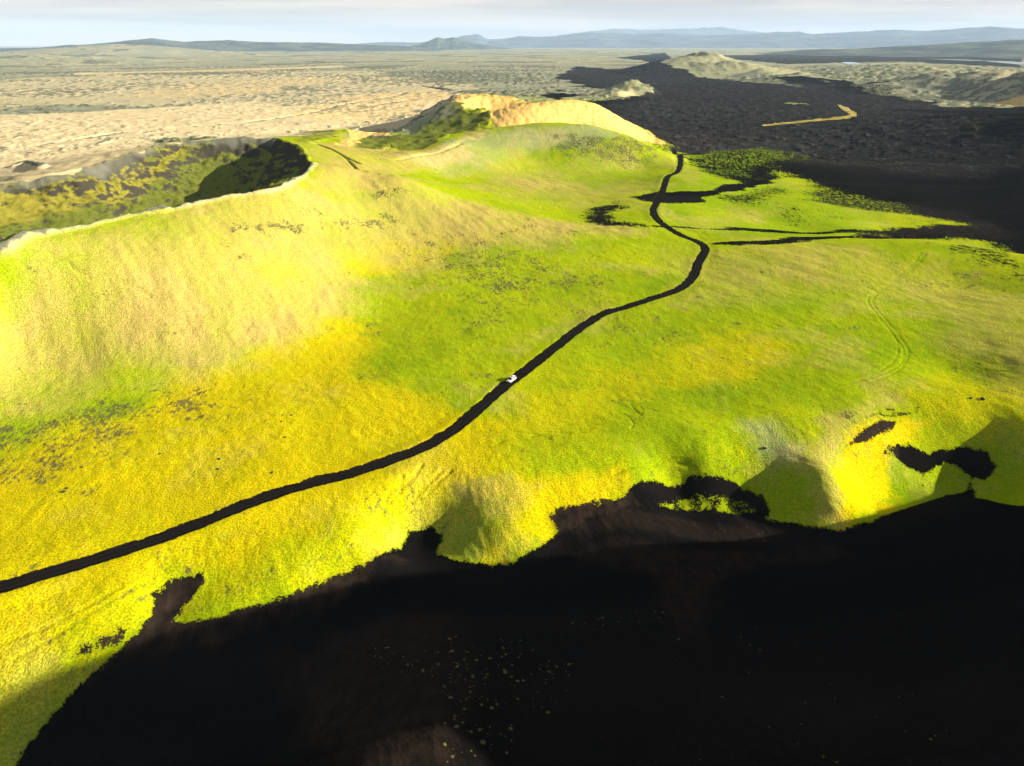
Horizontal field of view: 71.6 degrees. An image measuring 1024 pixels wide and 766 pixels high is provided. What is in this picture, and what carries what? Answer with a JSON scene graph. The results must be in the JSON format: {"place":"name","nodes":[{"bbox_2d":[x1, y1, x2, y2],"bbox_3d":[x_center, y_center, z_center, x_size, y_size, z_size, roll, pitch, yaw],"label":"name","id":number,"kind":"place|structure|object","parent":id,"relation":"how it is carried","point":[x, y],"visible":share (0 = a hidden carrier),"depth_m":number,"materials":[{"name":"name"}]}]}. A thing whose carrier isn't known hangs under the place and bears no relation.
{"place":"outdoors","nodes":[
{"label":"outdoors","id":0,"kind":"place"},
{"bbox_2d":[0,38,442,51],"bbox_3d":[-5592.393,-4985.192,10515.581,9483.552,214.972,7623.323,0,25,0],"label":"hills","id":1,"kind":"structure","parent":0,"point":[233,45],"depth_m":10435.05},
{"bbox_2d":[0,149,708,592],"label":"road","id":2,"kind":"structure","parent":0,"point":[244,505],"depth_m":175.93,"materials":[{"name":"black asphalt"}]},
{"bbox_2d":[506,375,515,382],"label":"car","id":3,"kind":"object","parent":2,"relation":"on","point":[511,378],"visible":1,"depth_m":220.83,"materials":[{"name":"white paint"}]},
{"bbox_2d":[411,37,509,49],"bbox_3d":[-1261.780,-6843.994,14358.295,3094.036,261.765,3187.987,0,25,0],"label":"hills","id":4,"kind":"structure","parent":0,"point":[438,43],"depth_m":13911.13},
{"bbox_2d":[0,44,1023,765],"bbox_3d":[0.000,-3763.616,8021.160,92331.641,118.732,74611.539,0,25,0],"label":"ground","id":5,"kind":"structure","parent":0,"point":[252,270],"depth_m":203.68,"materials":[{"name":"green plant"}]},
{"bbox_2d":[0,0,1023,45],"label":"sky","id":6,"kind":"structure","parent":0,"point":[22,22],"materials":[{"name":"white"}]},
{"bbox_2d":[565,27,765,34],"bbox_3d":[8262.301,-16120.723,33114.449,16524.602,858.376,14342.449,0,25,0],"label":"mountains","id":7,"kind":"structure","parent":0,"point":[713,31],"depth_m":32542.16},
{"bbox_2d":[358,26,1023,47],"bbox_3d":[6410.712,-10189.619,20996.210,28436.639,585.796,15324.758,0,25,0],"label":"mountains","id":8,"kind":"structure","parent":0,"point":[869,39],"depth_m":20149.46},
{"bbox_2d":[841,62,860,63],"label":"river","id":9,"kind":"structure","parent":0,"point":[850,63],"depth_m":3841.16,"materials":[{"name":"liquid"}]},
{"bbox_2d":[758,40,1023,57],"bbox_3d":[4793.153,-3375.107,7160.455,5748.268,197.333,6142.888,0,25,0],"label":"hills","id":10,"kind":"structure","parent":0,"point":[1004,49],"depth_m":6525.61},
{"bbox_2d":[942,59,983,60],"bbox_3d":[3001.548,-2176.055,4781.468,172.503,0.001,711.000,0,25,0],"label":"river","id":11,"kind":"structure","parent":0,"point":[962,59],"depth_m":4842.57,"materials":[{"name":"liquid"}]},
{"bbox_2d":[989,61,1023,64],"bbox_3d":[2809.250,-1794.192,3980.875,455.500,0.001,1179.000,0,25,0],"label":"river","id":12,"kind":"structure","parent":0,"point":[1011,62],"depth_m":4050.57,"materials":[{"name":"liquid"}]}
]}

